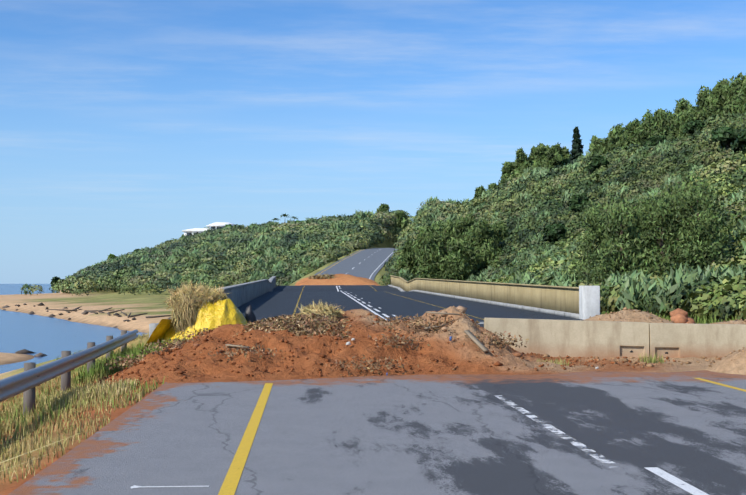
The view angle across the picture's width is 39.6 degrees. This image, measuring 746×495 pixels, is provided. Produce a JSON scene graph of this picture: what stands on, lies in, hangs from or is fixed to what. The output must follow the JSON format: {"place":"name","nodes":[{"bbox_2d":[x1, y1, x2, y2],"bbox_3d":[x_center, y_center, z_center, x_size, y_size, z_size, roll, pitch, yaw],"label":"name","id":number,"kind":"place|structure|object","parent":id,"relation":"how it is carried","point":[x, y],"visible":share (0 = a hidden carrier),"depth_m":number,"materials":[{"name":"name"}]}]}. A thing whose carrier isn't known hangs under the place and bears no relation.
{"place":"outdoors","nodes":[
{"label":"outdoors","id":0,"kind":"place"},
{"bbox_2d":[0,284,148,373],"bbox_3d":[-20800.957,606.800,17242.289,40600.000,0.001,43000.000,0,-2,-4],"label":"sea water","id":1,"kind":"structure","parent":0,"point":[51,338],"depth_m":97.63,"materials":[{"name":"blue liquid"}]},
{"bbox_2d":[184,226,223,235],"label":"house walls","id":2,"kind":"structure","parent":0,"point":[185,232],"depth_m":586.20,"materials":[{"name":"white paint"}]},
{"bbox_2d":[187,226,221,235],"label":"house windows","id":3,"kind":"structure","parent":2,"relation":"attached to","point":[189,233],"depth_m":586.21,"materials":[{"name":"grey glass"}]},
{"bbox_2d":[182,222,236,231],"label":"house roof","id":4,"kind":"structure","parent":2,"relation":"on","point":[212,224],"depth_m":590.11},
{"bbox_2d":[218,276,275,306],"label":"bridge parapet","id":5,"kind":"structure","parent":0,"point":[240,294],"depth_m":64.40,"materials":[{"name":"grey concrete"}]},
{"bbox_2d":[0,149,722,494],"bbox_3d":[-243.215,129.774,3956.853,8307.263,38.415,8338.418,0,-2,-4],"label":"ground","id":6,"kind":"structure","parent":0,"point":[142,303],"depth_m":124.84,"materials":[{"name":"beige sand"}]},
{"bbox_2d":[23,330,128,416],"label":"guardrail posts","id":7,"kind":"object","parent":6,"relation":"on","point":[29,398],"visible":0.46,"depth_m":20.75,"materials":[{"name":"grey metal"}]},
{"bbox_2d":[0,330,138,401],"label":"guardrail","id":8,"kind":"object","parent":7,"relation":"attached to","point":[14,385],"visible":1,"depth_m":18.39,"materials":[{"name":"silver metal"}]},
{"bbox_2d":[2,302,173,356],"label":"shore rocks","id":9,"kind":"object","parent":6,"relation":"on","point":[24,351],"visible":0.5,"depth_m":132.29,"materials":[{"name":"brown stone"}]},
{"bbox_2d":[45,306,171,321],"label":"driftwood","id":10,"kind":"object","parent":6,"relation":"on","point":[108,313],"visible":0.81,"depth_m":131.59,"materials":[{"name":"brown wood"}]},
{"bbox_2d":[149,323,158,337],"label":"bridge wing block","id":11,"kind":"structure","parent":6,"relation":"on","point":[152,326],"depth_m":35.44,"materials":[{"name":"grey concrete"}]},
{"bbox_2d":[143,319,172,348],"bbox_3d":[-6.253,2.606,28.880,2.084,1.337,1.500,-1,-2,27],"label":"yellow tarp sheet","id":12,"kind":"object","parent":6,"relation":"on","point":[162,328],"visible":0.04,"depth_m":28.17,"materials":[{"name":"yellow plastic"}]},
{"bbox_2d":[162,299,247,344],"bbox_3d":[-4.601,1.959,28.929,2.700,1.484,2.400,0,-2,-4],"label":"yellow tarp","id":13,"kind":"object","parent":6,"relation":"on","point":[219,312],"visible":0.29,"depth_m":28.20,"materials":[{"name":"yellow plastic"}]},
{"bbox_2d":[295,274,380,285],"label":"dirt mound","id":14,"kind":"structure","parent":6,"relation":"on","point":[343,279],"depth_m":120.92,"materials":[{"name":"orange soil"}]},
{"bbox_2d":[237,286,483,323],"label":"bridge deck","id":15,"kind":"structure","parent":6,"relation":"on","point":[276,286],"depth_m":63.91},
{"bbox_2d":[388,285,578,318],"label":"bridge kerb","id":16,"kind":"structure","parent":15,"relation":"on","point":[554,312],"depth_m":54.32,"materials":[{"name":"grey concrete"}]},
{"bbox_2d":[390,275,578,313],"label":"bridge parapet","id":17,"kind":"structure","parent":16,"relation":"on","point":[561,298],"depth_m":55.99,"materials":[{"name":"beige concrete"}]},
{"bbox_2d":[0,273,735,484],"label":"dry grass","id":18,"kind":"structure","parent":6,"relation":"on","point":[185,302],"depth_m":20.31,"materials":[{"name":"beige plant"}]},
{"bbox_2d":[21,72,745,321],"bbox_3d":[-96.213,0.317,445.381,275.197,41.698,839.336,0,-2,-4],"label":"bush and trees","id":19,"kind":"object","parent":6,"relation":"on","point":[542,190],"visible":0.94,"depth_m":124.62,"materials":[{"name":"green plant"}]},
{"bbox_2d":[94,306,745,388],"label":"dirt mound","id":20,"kind":"object","parent":6,"relation":"on","point":[441,349],"visible":0.31,"depth_m":19.53,"materials":[{"name":"brown soil"}]},
{"bbox_2d":[245,304,255,322],"bbox_3d":[-3.526,2.154,29.581,0.300,1.098,0.333,-1,-2,37],"label":"rock","id":21,"kind":"object","parent":20,"relation":"on","point":[250,316],"visible":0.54,"depth_m":29.48,"materials":[{"name":"black stone"}]},
{"bbox_2d":[225,311,488,351],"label":"debris planks","id":22,"kind":"object","parent":20,"relation":"on","point":[475,340],"visible":0.94,"depth_m":19.99,"materials":[{"name":"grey wood"}]},
{"bbox_2d":[94,306,745,384],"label":"dirt clods","id":23,"kind":"object","parent":20,"relation":"on","point":[498,363],"visible":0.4,"depth_m":19.98,"materials":[{"name":"brown soil"}]},
{"bbox_2d":[456,306,466,312],"bbox_3d":[1.883,1.364,22.337,0.284,0.222,0.357,-1,-2,35],"label":"rock","id":24,"kind":"object","parent":20,"relation":"on","point":[462,309],"visible":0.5,"depth_m":22.22,"materials":[{"name":"beige stone"}]},
{"bbox_2d":[512,352,522,357],"bbox_3d":[2.840,2.111,20.366,0.215,0.125,0.161,0,-2,-4],"label":"rock","id":25,"kind":"object","parent":20,"relation":"on","point":[518,354],"visible":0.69,"depth_m":20.31,"materials":[{"name":"orange stone"}]},
{"bbox_2d":[284,132,730,278],"bbox_3d":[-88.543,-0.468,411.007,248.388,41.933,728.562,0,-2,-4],"label":"tree trunks","id":26,"kind":"object","parent":6,"relation":"on","point":[661,239],"depth_m":54.06,"materials":[{"name":"brown plant"}]},
{"bbox_2d":[0,0,745,283],"label":"sky","id":27,"kind":"structure","parent":0,"point":[126,126],"materials":[{"name":"blue"}]},
{"bbox_2d":[8,248,745,494],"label":"road asphalt","id":28,"kind":"structure","parent":0,"point":[459,434],"depth_m":11.67,"materials":[{"name":"grey asphalt"}]},
{"bbox_2d":[131,485,208,488],"bbox_3d":[-1.693,1.990,8.626,0.650,0.001,0.140,0,-2,-4],"label":"white road marking","id":29,"kind":"object","parent":28,"relation":"on","point":[134,486],"visible":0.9,"depth_m":8.63,"materials":[{"name":"white paint"}]},
{"bbox_2d":[218,383,272,494],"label":"yellow marking","id":30,"kind":"object","parent":28,"relation":"on","point":[231,480],"visible":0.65,"depth_m":10.60,"materials":[{"name":"paint"}]},
{"bbox_2d":[336,286,386,319],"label":"white marking","id":31,"kind":"object","parent":28,"relation":"on","point":[362,304],"visible":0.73,"depth_m":56.24,"materials":[{"name":"paint"}]},
{"bbox_2d":[339,286,388,316],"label":"white marking","id":32,"kind":"object","parent":28,"relation":"on","point":[370,306],"visible":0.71,"depth_m":50.46,"materials":[{"name":"paint"}]},
{"bbox_2d":[496,395,617,467],"bbox_3d":[2.051,2.115,12.492,0.120,0.018,6.000,0,-2,-4],"label":"white marking","id":33,"kind":"object","parent":28,"relation":"on","point":[574,443],"visible":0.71,"depth_m":11.72,"materials":[{"name":"paint"}]},
{"bbox_2d":[484,318,648,358],"bbox_3d":[4.146,2.029,22.315,3.525,1.032,0.518,0,-2,-1],"label":"concrete barrier","id":34,"kind":"object","parent":28,"relation":"on","point":[586,339],"visible":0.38,"depth_m":22.14,"materials":[{"name":"beige concrete"}]},
{"bbox_2d":[644,467,708,494],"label":"white marking","id":35,"kind":"object","parent":28,"relation":"on","point":[687,487],"visible":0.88,"depth_m":8.84,"materials":[{"name":"paint"}]},
{"bbox_2d":[670,312,687,322],"bbox_3d":[9.782,2.356,33.141,0.568,0.572,0.622,-2,-3,38],"label":"rock pile","id":36,"kind":"object","parent":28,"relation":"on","point":[678,317],"visible":0.56,"depth_m":32.92,"materials":[{"name":"brown stone"}]},
{"bbox_2d":[649,323,745,357],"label":"concrete barrier","id":37,"kind":"object","parent":28,"relation":"on","point":[679,340],"visible":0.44,"depth_m":22.15,"materials":[{"name":"beige concrete"}]},
{"bbox_2d":[695,378,745,391],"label":"yellow marking","id":38,"kind":"object","parent":28,"relation":"on","point":[721,384],"visible":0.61,"depth_m":17.09,"materials":[{"name":"paint"}]},
{"bbox_2d":[579,286,599,319],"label":"concrete pillar","id":39,"kind":"structure","parent":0,"point":[589,301],"depth_m":40.32,"materials":[{"name":"white concrete"}]},
{"bbox_3d":[10.135,2.455,33.554,0.641,0.524,0.707,0,-2,-4],"label":"rock pile","id":40,"kind":"object","parent":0,"visible":0},
{"bbox_2d":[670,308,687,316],"bbox_3d":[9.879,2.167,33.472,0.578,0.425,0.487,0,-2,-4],"label":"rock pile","id":41,"kind":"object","parent":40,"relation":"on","point":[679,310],"visible":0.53,"depth_m":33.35,"materials":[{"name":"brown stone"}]}
]}

